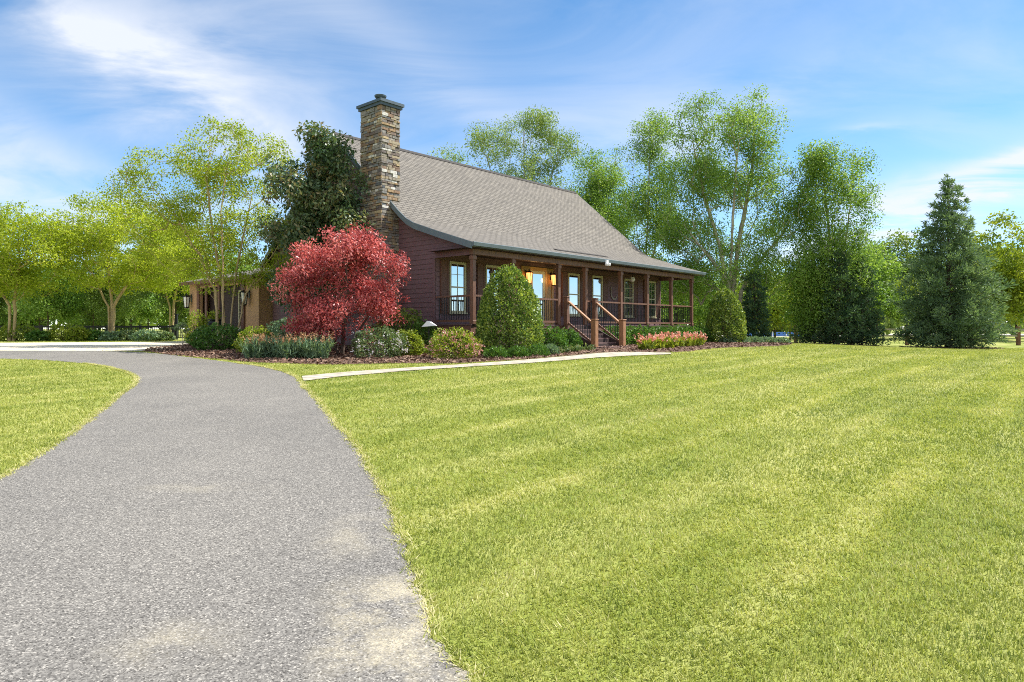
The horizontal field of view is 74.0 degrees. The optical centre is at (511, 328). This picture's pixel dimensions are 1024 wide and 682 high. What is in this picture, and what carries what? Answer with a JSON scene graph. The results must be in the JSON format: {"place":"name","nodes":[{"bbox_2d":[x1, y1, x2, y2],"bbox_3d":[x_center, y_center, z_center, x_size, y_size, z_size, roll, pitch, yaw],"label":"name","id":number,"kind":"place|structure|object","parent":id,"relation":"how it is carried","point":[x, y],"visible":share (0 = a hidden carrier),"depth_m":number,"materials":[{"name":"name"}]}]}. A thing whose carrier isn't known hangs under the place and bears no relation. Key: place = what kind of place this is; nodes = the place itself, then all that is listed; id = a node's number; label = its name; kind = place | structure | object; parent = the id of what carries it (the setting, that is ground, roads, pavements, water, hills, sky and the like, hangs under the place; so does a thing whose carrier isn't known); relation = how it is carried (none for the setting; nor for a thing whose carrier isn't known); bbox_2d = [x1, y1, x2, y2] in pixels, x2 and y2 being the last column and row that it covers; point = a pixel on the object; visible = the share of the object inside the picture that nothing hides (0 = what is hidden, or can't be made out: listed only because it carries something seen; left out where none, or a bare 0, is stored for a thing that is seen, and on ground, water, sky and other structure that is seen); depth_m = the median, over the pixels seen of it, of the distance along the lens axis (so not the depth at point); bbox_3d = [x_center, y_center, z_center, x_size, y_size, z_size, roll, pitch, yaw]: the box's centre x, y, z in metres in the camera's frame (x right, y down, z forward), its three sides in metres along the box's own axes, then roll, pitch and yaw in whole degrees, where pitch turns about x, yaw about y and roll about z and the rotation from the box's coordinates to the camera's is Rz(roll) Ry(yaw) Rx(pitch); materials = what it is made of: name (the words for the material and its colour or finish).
{"place":"outdoors","nodes":[
{"label":"outdoors","id":0,"kind":"place"},
{"bbox_2d":[0,351,469,681],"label":"driveway","id":1,"kind":"structure","parent":0,"point":[171,518],"depth_m":4.34,"materials":[{"name":"grey asphalt"}]},
{"bbox_2d":[0,329,1023,681],"bbox_3d":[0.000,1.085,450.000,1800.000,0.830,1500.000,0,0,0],"label":"ground","id":2,"kind":"structure","parent":0,"point":[1008,343],"depth_m":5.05,"materials":[{"name":"green plant"}]},
{"bbox_2d":[0,269,18,314],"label":"woodland tree","id":3,"kind":"object","parent":2,"relation":"on","point":[3,307],"visible":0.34,"depth_m":60.10,"materials":[{"name":"green plant"}]},
{"bbox_2d":[0,322,37,340],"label":"shrub","id":4,"kind":"object","parent":2,"relation":"on","point":[17,334],"visible":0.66,"depth_m":36.26,"materials":[{"name":"green plant"}]},
{"bbox_2d":[0,265,42,323],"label":"woodland tree","id":5,"kind":"object","parent":2,"relation":"on","point":[4,316],"visible":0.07,"depth_m":69.59,"materials":[{"name":"green plant"}]},
{"bbox_2d":[1,265,56,328],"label":"woodland tree","id":6,"kind":"object","parent":2,"relation":"on","point":[34,320],"visible":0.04,"depth_m":71.30,"materials":[{"name":"green plant"}]},
{"bbox_2d":[24,329,54,340],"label":"shrub","id":7,"kind":"object","parent":2,"relation":"on","point":[35,335],"visible":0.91,"depth_m":35.89,"materials":[{"name":"green plant"}]},
{"bbox_2d":[0,200,92,340],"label":"tree","id":8,"kind":"object","parent":2,"relation":"on","point":[22,278],"visible":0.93,"depth_m":35.36,"materials":[{"name":"green plant"}]},
{"bbox_2d":[10,258,90,330],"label":"woodland tree","id":9,"kind":"object","parent":2,"relation":"on","point":[70,304],"visible":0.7,"depth_m":55.69,"materials":[{"name":"green plant"}]},
{"bbox_2d":[45,322,78,340],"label":"shrub","id":10,"kind":"object","parent":2,"relation":"on","point":[53,333],"visible":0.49,"depth_m":36.22,"materials":[{"name":"green plant"}]},
{"bbox_2d":[64,325,93,340],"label":"shrub","id":11,"kind":"object","parent":2,"relation":"on","point":[82,330],"visible":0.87,"depth_m":35.94,"materials":[{"name":"green plant"}]},
{"bbox_2d":[81,329,102,340],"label":"shrub","id":12,"kind":"object","parent":2,"relation":"on","point":[95,335],"visible":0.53,"depth_m":36.32,"materials":[{"name":"green plant"}]},
{"bbox_2d":[0,325,185,337],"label":"iron fence","id":13,"kind":"object","parent":2,"relation":"on","point":[40,327],"visible":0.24,"depth_m":40.96,"materials":[{"name":"black metal"}]},
{"bbox_2d":[0,341,187,350],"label":"concrete pad","id":14,"kind":"object","parent":2,"relation":"on","point":[88,346],"visible":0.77,"depth_m":25.61,"materials":[{"name":"grey concrete"}]},
{"bbox_2d":[82,292,120,328],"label":"woodland tree","id":15,"kind":"object","parent":2,"relation":"on","point":[93,315],"visible":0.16,"depth_m":73.32,"materials":[{"name":"green plant"}]},
{"bbox_2d":[66,255,150,324],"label":"woodland tree","id":16,"kind":"object","parent":2,"relation":"on","point":[96,297],"visible":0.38,"depth_m":56.84,"materials":[{"name":"green plant"}]},
{"bbox_2d":[98,330,122,340],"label":"shrub","id":17,"kind":"object","parent":2,"relation":"on","point":[107,335],"visible":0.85,"depth_m":35.91,"materials":[{"name":"green plant"}]},
{"bbox_2d":[16,190,205,332],"bbox_3d":[-22.163,-3.488,37.743,10.560,8.540,6.498,0,0,0],"label":"tree","id":18,"kind":"object","parent":2,"relation":"on","point":[104,243],"visible":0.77,"depth_m":36.91,"materials":[{"name":"green plant"}]},
{"bbox_2d":[112,330,135,340],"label":"shrub","id":19,"kind":"object","parent":2,"relation":"on","point":[124,336],"visible":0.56,"depth_m":36.27,"materials":[{"name":"green plant"}]},
{"bbox_2d":[96,257,171,329],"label":"woodland tree","id":20,"kind":"object","parent":2,"relation":"on","point":[149,311],"visible":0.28,"depth_m":65.72,"materials":[{"name":"green plant"}]},
{"bbox_2d":[128,329,159,340],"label":"shrub","id":21,"kind":"object","parent":2,"relation":"on","point":[139,335],"visible":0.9,"depth_m":35.85,"materials":[{"name":"green plant"}]},
{"bbox_2d":[150,330,176,340],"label":"shrub","id":22,"kind":"object","parent":2,"relation":"on","point":[169,336],"visible":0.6,"depth_m":36.39,"materials":[{"name":"green plant"}]},
{"bbox_2d":[122,245,205,334],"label":"woodland tree","id":23,"kind":"object","parent":2,"relation":"on","point":[179,305],"visible":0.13,"depth_m":56.03,"materials":[{"name":"green plant"}]},
{"bbox_2d":[110,217,218,331],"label":"tree","id":24,"kind":"object","parent":2,"relation":"on","point":[186,289],"visible":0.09,"depth_m":43.95,"materials":[{"name":"green plant"}]},
{"bbox_2d":[166,278,200,324],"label":"woodland tree","id":25,"kind":"object","parent":2,"relation":"on","point":[181,316],"visible":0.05,"depth_m":67.78,"materials":[{"name":"green plant"}]},
{"bbox_2d":[179,268,273,341],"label":"stucco wing","id":26,"kind":"structure","parent":2,"relation":"on","point":[258,308],"depth_m":32.65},
{"bbox_2d":[238,290,240,328],"bbox_3d":[-12.788,-0.925,32.273,0.980,1.850,0.086,0,0,42],"label":"window","id":27,"kind":"structure","parent":26,"relation":"in","point":[239,299],"depth_m":32.55,"materials":[{"name":"black glass"}]},
{"bbox_2d":[211,249,257,275],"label":"woodland tree","id":28,"kind":"object","parent":2,"relation":"on","point":[245,269],"visible":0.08,"depth_m":55.93,"materials":[{"name":"green plant"}]},
{"bbox_2d":[227,247,260,270],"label":"woodland tree","id":29,"kind":"object","parent":2,"relation":"on","point":[247,256],"visible":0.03,"depth_m":66.08,"materials":[{"name":"green plant"}]},
{"bbox_2d":[427,142,476,165],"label":"tree","id":30,"kind":"object","parent":2,"relation":"on","point":[448,155],"visible":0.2,"depth_m":51.35,"materials":[{"name":"green plant"}]},
{"bbox_2d":[260,94,705,351],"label":"wooden house","id":31,"kind":"structure","parent":2,"relation":"on","point":[458,233],"depth_m":26.58,"materials":[{"name":"brown wood"}]},
{"bbox_2d":[449,261,467,313],"bbox_3d":[-1.893,-1.435,23.869,0.086,1.830,0.860,0,0,42],"label":"window","id":32,"kind":"structure","parent":31,"relation":"in","point":[457,270],"depth_m":23.88,"materials":[{"name":"clear glass"}]},
{"bbox_2d":[485,265,500,314],"bbox_3d":[-0.693,-1.435,25.200,0.086,1.830,0.880,0,0,42],"label":"window","id":33,"kind":"structure","parent":31,"relation":"in","point":[489,269],"depth_m":25.09,"materials":[{"name":"clear glass"}]},
{"bbox_2d":[531,270,544,324],"bbox_3d":[1.050,-1.238,27.124,0.086,2.135,0.880,0,0,42],"label":"front door","id":34,"kind":"structure","parent":31,"relation":"in","point":[538,279],"depth_m":27.24,"materials":[{"name":"clear glass"}]},
{"bbox_2d":[568,273,579,316],"bbox_3d":[2.644,-1.435,28.896,0.086,1.830,0.880,0,0,42],"label":"window","id":35,"kind":"structure","parent":31,"relation":"in","point":[573,279],"depth_m":28.97,"materials":[{"name":"clear glass"}]},
{"bbox_2d":[592,275,602,316],"bbox_3d":[3.807,-1.435,30.181,0.086,1.830,0.870,0,0,42],"label":"window","id":36,"kind":"structure","parent":31,"relation":"in","point":[597,281],"depth_m":30.29,"materials":[{"name":"clear glass"}]},
{"bbox_2d":[624,279,633,317],"bbox_3d":[5.529,-1.435,32.091,0.086,1.830,0.870,0,0,42],"label":"window","id":37,"kind":"structure","parent":31,"relation":"in","point":[628,285],"depth_m":32.12,"materials":[{"name":"clear glass"}]},
{"bbox_2d":[649,281,656,317],"bbox_3d":[6.953,-1.435,33.668,0.086,1.830,0.780,0,0,42],"label":"window","id":38,"kind":"structure","parent":31,"relation":"in","point":[652,285],"depth_m":33.75,"materials":[{"name":"clear glass"}]},
{"bbox_2d":[302,352,670,379],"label":"walkway","id":39,"kind":"structure","parent":2,"relation":"on","point":[328,375],"depth_m":17.80,"materials":[{"name":"concrete"}]},
{"bbox_2d":[0,300,1023,334],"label":"wood","id":40,"kind":"object","parent":2,"relation":"on","point":[891,322],"visible":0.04,"depth_m":110.30,"materials":[{"name":"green plant"}]},
{"bbox_2d":[464,104,583,194],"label":"tree","id":41,"kind":"object","parent":2,"relation":"on","point":[540,119],"visible":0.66,"depth_m":43.63,"materials":[{"name":"green plant"}]},
{"bbox_2d":[141,341,1001,363],"bbox_3d":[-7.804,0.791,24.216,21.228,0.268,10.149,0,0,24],"label":"mulch bed","id":42,"kind":"object","parent":2,"relation":"on","point":[410,361],"visible":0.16,"depth_m":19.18,"materials":[{"name":"brown plant"}]},
{"bbox_2d":[170,322,189,345],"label":"sapling","id":43,"kind":"object","parent":42,"relation":"on","point":[178,327],"visible":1,"depth_m":25.57,"materials":[{"name":"green plant"}]},
{"bbox_2d":[183,309,209,342],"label":"shrub","id":44,"kind":"object","parent":42,"relation":"on","point":[204,321],"visible":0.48,"depth_m":30.35,"materials":[{"name":"green plant"}]},
{"bbox_2d":[96,114,300,343],"bbox_3d":[-12.307,-3.772,27.416,8.098,9.119,4.776,0,0,0],"label":"tree","id":45,"kind":"object","parent":42,"relation":"on","point":[221,173],"visible":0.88,"depth_m":26.88,"materials":[{"name":"green plant"}]},
{"bbox_2d":[202,310,225,341],"bbox_3d":[-13.817,-0.125,31.427,0.920,1.609,1.064,0,0,33],"label":"garden pot","id":46,"kind":"object","parent":42,"relation":"on","point":[213,319],"visible":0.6,"depth_m":31.28,"materials":[{"name":"green plant"}]},
{"bbox_2d":[184,322,247,349],"bbox_3d":[-10.243,0.273,23.645,2.142,1.067,1.898,0,0,-17],"label":"shrub","id":47,"kind":"object","parent":42,"relation":"on","point":[230,332],"visible":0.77,"depth_m":23.12,"materials":[{"name":"green plant"}]},
{"bbox_2d":[237,332,271,358],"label":"spiky plant","id":48,"kind":"object","parent":42,"relation":"on","point":[252,348],"visible":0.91,"depth_m":19.41,"materials":[{"name":"green plant"}]},
{"bbox_2d":[232,325,277,352],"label":"shrub","id":49,"kind":"object","parent":42,"relation":"on","point":[258,331],"visible":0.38,"depth_m":21.94,"materials":[{"name":"green plant"}]},
{"bbox_2d":[252,332,286,357],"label":"spiky plant","id":50,"kind":"object","parent":42,"relation":"on","point":[269,349],"visible":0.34,"depth_m":19.57,"materials":[{"name":"green plant"}]},
{"bbox_2d":[266,332,302,358],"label":"spiky plant","id":51,"kind":"object","parent":42,"relation":"on","point":[281,349],"visible":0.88,"depth_m":19.43,"materials":[{"name":"green plant"}]},
{"bbox_2d":[262,316,330,342],"bbox_3d":[-7.305,0.180,22.610,2.412,1.305,1.916,0,0,0],"label":"shrub","id":52,"kind":"object","parent":42,"relation":"on","point":[274,329],"visible":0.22,"depth_m":22.22,"materials":[{"name":"green plant"}]},
{"bbox_2d":[285,332,316,357],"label":"spiky plant","id":53,"kind":"object","parent":42,"relation":"on","point":[300,352],"visible":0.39,"depth_m":19.57,"materials":[{"name":"green plant"}]},
{"bbox_2d":[254,120,375,334],"bbox_3d":[-7.011,-3.321,24.572,4.798,8.245,3.993,0,0,0],"label":"tree","id":54,"kind":"object","parent":42,"relation":"on","point":[325,168],"visible":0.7,"depth_m":24.10,"materials":[{"name":"green plant"}]},
{"bbox_2d":[299,331,336,358],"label":"spiky plant","id":55,"kind":"object","parent":42,"relation":"on","point":[322,348],"visible":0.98,"depth_m":19.39,"materials":[{"name":"green plant"}]},
{"bbox_2d":[267,220,410,353],"bbox_3d":[-5.176,-1.206,21.147,4.622,4.276,3.318,0,0,24],"label":"tree","id":56,"kind":"object","parent":42,"relation":"on","point":[357,250],"visible":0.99,"depth_m":20.76,"materials":[{"name":"red plant"}]},
{"bbox_2d":[348,324,409,357],"bbox_3d":[-3.967,0.379,20.137,1.862,1.057,1.650,0,0,0],"label":"shrub","id":57,"kind":"object","parent":42,"relation":"on","point":[383,347],"visible":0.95,"depth_m":19.89,"materials":[{"name":"green plant"}]},
{"bbox_2d":[370,305,427,351],"bbox_3d":[-3.731,0.016,22.639,2.067,1.665,1.860,0,0,0],"label":"shrub","id":58,"kind":"object","parent":42,"relation":"on","point":[409,316],"visible":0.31,"depth_m":22.32,"materials":[{"name":"green plant"}]},
{"bbox_2d":[389,328,427,355],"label":"shrub","id":59,"kind":"object","parent":42,"relation":"on","point":[419,342],"visible":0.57,"depth_m":20.58,"materials":[{"name":"green plant"}]},
{"bbox_2d":[405,318,442,352],"bbox_3d":[-2.870,0.258,21.923,1.323,1.211,1.202,0,0,0],"label":"shrub","id":60,"kind":"object","parent":42,"relation":"on","point":[417,323],"visible":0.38,"depth_m":21.65,"materials":[{"name":"green plant"}]},
{"bbox_2d":[423,326,485,358],"bbox_3d":[-1.687,0.413,19.745,1.853,1.006,1.584,0,0,0],"label":"shrub","id":61,"kind":"object","parent":42,"relation":"on","point":[444,345],"visible":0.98,"depth_m":19.50,"materials":[{"name":"green plant"}]},
{"bbox_2d":[483,345,508,357],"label":"plant","id":62,"kind":"object","parent":42,"relation":"on","point":[492,351],"visible":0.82,"depth_m":19.72,"materials":[{"name":"green plant"}]},
{"bbox_2d":[474,263,544,355],"bbox_3d":[-0.087,-0.595,21.290,2.264,2.956,2.266,0,0,0],"label":"cone bush","id":63,"kind":"object","parent":42,"relation":"on","point":[488,307],"visible":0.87,"depth_m":20.73,"materials":[{"name":"green plant"}]},
{"bbox_2d":[507,345,528,357],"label":"plant","id":64,"kind":"object","parent":42,"relation":"on","point":[511,352],"visible":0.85,"depth_m":19.93,"materials":[{"name":"green plant"}]},
{"bbox_2d":[526,342,549,355],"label":"plant","id":65,"kind":"object","parent":42,"relation":"on","point":[535,350],"visible":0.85,"depth_m":20.32,"materials":[{"name":"green plant"}]},
{"bbox_2d":[540,343,559,354],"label":"plant","id":66,"kind":"object","parent":42,"relation":"on","point":[555,349],"visible":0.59,"depth_m":21.06,"materials":[{"name":"green plant"}]},
{"bbox_2d":[539,324,568,350],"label":"boxwood","id":67,"kind":"object","parent":42,"relation":"on","point":[563,340],"visible":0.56,"depth_m":22.24,"materials":[{"name":"green plant"}]},
{"bbox_2d":[555,327,582,346],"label":"boxwood","id":68,"kind":"object","parent":42,"relation":"on","point":[572,337],"visible":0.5,"depth_m":23.41,"materials":[{"name":"green plant"}]},
{"bbox_2d":[566,143,643,241],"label":"tree","id":69,"kind":"object","parent":2,"relation":"on","point":[599,186],"visible":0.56,"depth_m":46.40,"materials":[{"name":"green plant"}]},
{"bbox_2d":[609,107,705,256],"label":"tree","id":70,"kind":"object","parent":2,"relation":"on","point":[645,208],"visible":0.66,"depth_m":42.63,"materials":[{"name":"green plant"}]},
{"bbox_2d":[673,286,687,325],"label":"woodland tree","id":71,"kind":"object","parent":2,"relation":"on","point":[678,315],"visible":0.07,"depth_m":81.23,"materials":[{"name":"green plant"}]},
{"bbox_2d":[592,343,790,352],"bbox_3d":[9.309,0.723,29.567,5.840,0.132,20.442,0,0,42],"label":"mulch bed","id":72,"kind":"object","parent":2,"relation":"on","point":[600,350],"visible":0.12,"depth_m":23.51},
{"bbox_2d":[601,325,631,344],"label":"boxwood","id":73,"kind":"object","parent":72,"relation":"on","point":[628,334],"visible":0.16,"depth_m":26.89,"materials":[{"name":"green plant"}]},
{"bbox_2d":[614,325,645,344],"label":"boxwood","id":74,"kind":"object","parent":72,"relation":"on","point":[635,333],"visible":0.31,"depth_m":27.59,"materials":[{"name":"green plant"}]},
{"bbox_2d":[629,324,657,341],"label":"boxwood","id":75,"kind":"object","parent":72,"relation":"on","point":[649,329],"visible":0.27,"depth_m":28.46,"materials":[{"name":"green plant"}]},
{"bbox_2d":[634,333,658,349],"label":"coral flower","id":76,"kind":"object","parent":72,"relation":"on","point":[643,343],"visible":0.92,"depth_m":23.41,"materials":[{"name":"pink plant"}]},
{"bbox_2d":[645,332,668,348],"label":"coral flower","id":77,"kind":"object","parent":72,"relation":"on","point":[661,340],"visible":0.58,"depth_m":23.94,"materials":[{"name":"pink plant"}]},
{"bbox_2d":[644,325,671,336],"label":"boxwood","id":78,"kind":"object","parent":72,"relation":"on","point":[663,329],"visible":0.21,"depth_m":29.24,"materials":[{"name":"green plant"}]},
{"bbox_2d":[655,331,677,347],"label":"coral flower","id":79,"kind":"object","parent":72,"relation":"on","point":[671,344],"visible":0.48,"depth_m":24.49,"materials":[{"name":"green plant"}]},
{"bbox_2d":[665,331,686,346],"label":"coral flower","id":80,"kind":"object","parent":72,"relation":"on","point":[680,341],"visible":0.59,"depth_m":25.14,"materials":[{"name":"pink plant"}]},
{"bbox_2d":[669,324,694,337],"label":"boxwood","id":81,"kind":"object","parent":72,"relation":"on","point":[682,329],"visible":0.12,"depth_m":30.84,"materials":[{"name":"green plant"}]},
{"bbox_2d":[677,331,697,345],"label":"coral flower","id":82,"kind":"object","parent":72,"relation":"on","point":[688,341],"visible":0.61,"depth_m":25.64,"materials":[{"name":"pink plant"}]},
{"bbox_2d":[685,330,707,345],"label":"coral flower","id":83,"kind":"object","parent":72,"relation":"on","point":[701,339],"visible":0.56,"depth_m":26.19,"materials":[{"name":"green plant"}]},
{"bbox_2d":[693,325,715,341],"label":"boxwood","id":84,"kind":"object","parent":72,"relation":"on","point":[705,329],"visible":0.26,"depth_m":32.26,"materials":[{"name":"green plant"}]},
{"bbox_2d":[704,287,746,342],"bbox_3d":[10.282,-0.631,32.563,2.032,2.787,2.045,0,0,0],"label":"cone bush","id":85,"kind":"object","parent":72,"relation":"on","point":[738,316],"visible":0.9,"depth_m":32.10,"materials":[{"name":"green plant"}]},
{"bbox_2d":[668,266,726,327],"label":"woodland tree","id":86,"kind":"object","parent":2,"relation":"on","point":[700,313],"visible":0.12,"depth_m":64.60,"materials":[{"name":"green plant"}]},
{"bbox_2d":[640,83,824,339],"bbox_3d":[12.384,-6.567,39.413,10.692,14.816,7.106,0,0,0],"label":"tree","id":87,"kind":"object","parent":2,"relation":"on","point":[706,166],"visible":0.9,"depth_m":38.43,"materials":[{"name":"green plant"}]},
{"bbox_2d":[738,270,773,341],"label":"evergreen","id":88,"kind":"object","parent":2,"relation":"on","point":[752,323],"visible":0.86,"depth_m":36.71,"materials":[{"name":"green plant"}]},
{"bbox_2d":[724,268,831,337],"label":"tree","id":89,"kind":"object","parent":2,"relation":"on","point":[774,317],"visible":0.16,"depth_m":60.87,"materials":[{"name":"green plant"}]},
{"bbox_2d":[840,240,914,330],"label":"woodland tree","id":90,"kind":"object","parent":2,"relation":"on","point":[885,273],"visible":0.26,"depth_m":66.96,"materials":[{"name":"green plant"}]},
{"bbox_2d":[794,325,1023,344],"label":"rail fence","id":91,"kind":"object","parent":2,"relation":"on","point":[1018,338],"visible":0.12,"depth_m":44.98,"materials":[{"name":"brown wood"}]},
{"bbox_2d":[866,226,956,326],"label":"woodland tree","id":92,"kind":"object","parent":2,"relation":"on","point":[904,252],"visible":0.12,"depth_m":72.19,"materials":[{"name":"green plant"}]},
{"bbox_2d":[895,208,1023,325],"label":"woodland tree","id":93,"kind":"object","parent":2,"relation":"on","point":[984,236],"visible":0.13,"depth_m":62.38,"materials":[{"name":"green plant"}]},
{"bbox_2d":[980,229,1023,325],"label":"woodland tree","id":94,"kind":"object","parent":2,"relation":"on","point":[1013,268],"visible":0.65,"depth_m":60.43,"materials":[{"name":"green plant"}]},
{"bbox_2d":[995,242,1023,337],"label":"woodland tree","id":95,"kind":"object","parent":2,"relation":"on","point":[1016,309],"visible":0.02,"depth_m":77.54,"materials":[{"name":"green plant"}]},
{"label":"mulch bed","id":96,"kind":"structure","parent":2,"relation":"on","visible":0},
{"bbox_2d":[883,174,1021,348],"bbox_3d":[24.329,-3.665,37.997,6.010,10.217,5.946,0,0,-14],"label":"conifer","id":97,"kind":"object","parent":96,"relation":"on","point":[958,315],"visible":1,"depth_m":37.28,"materials":[{"name":"green plant"}]},
{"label":"mulch bed","id":98,"kind":"structure","parent":2,"relation":"on","visible":0},
{"bbox_2d":[783,285,832,343],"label":"evergreen","id":99,"kind":"object","parent":98,"relation":"on","point":[796,336],"visible":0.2,"depth_m":39.16,"materials":[{"name":"green plant"}]},
{"bbox_2d":[774,136,885,342],"bbox_3d":[18.094,-4.905,38.215,6.098,11.862,3.940,0,0,0],"label":"tree","id":100,"kind":"object","parent":98,"relation":"on","point":[823,173],"visible":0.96,"depth_m":37.81,"materials":[{"name":"green plant"}]},
{"bbox_2d":[811,248,868,344],"bbox_3d":[18.217,-1.670,37.642,2.870,5.647,2.628,0,0,-17],"label":"evergreen","id":101,"kind":"object","parent":98,"relation":"on","point":[836,327],"visible":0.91,"depth_m":37.20,"materials":[{"name":"green plant"}]},
{"bbox_2d":[840,255,885,345],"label":"evergreen","id":102,"kind":"object","parent":98,"relation":"on","point":[869,315],"visible":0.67,"depth_m":37.46,"materials":[{"name":"green plant"}]},
{"bbox_2d":[0,0,1023,328],"label":"sky","id":103,"kind":"structure","parent":0,"point":[935,88],"materials":[{"name":"blue"}]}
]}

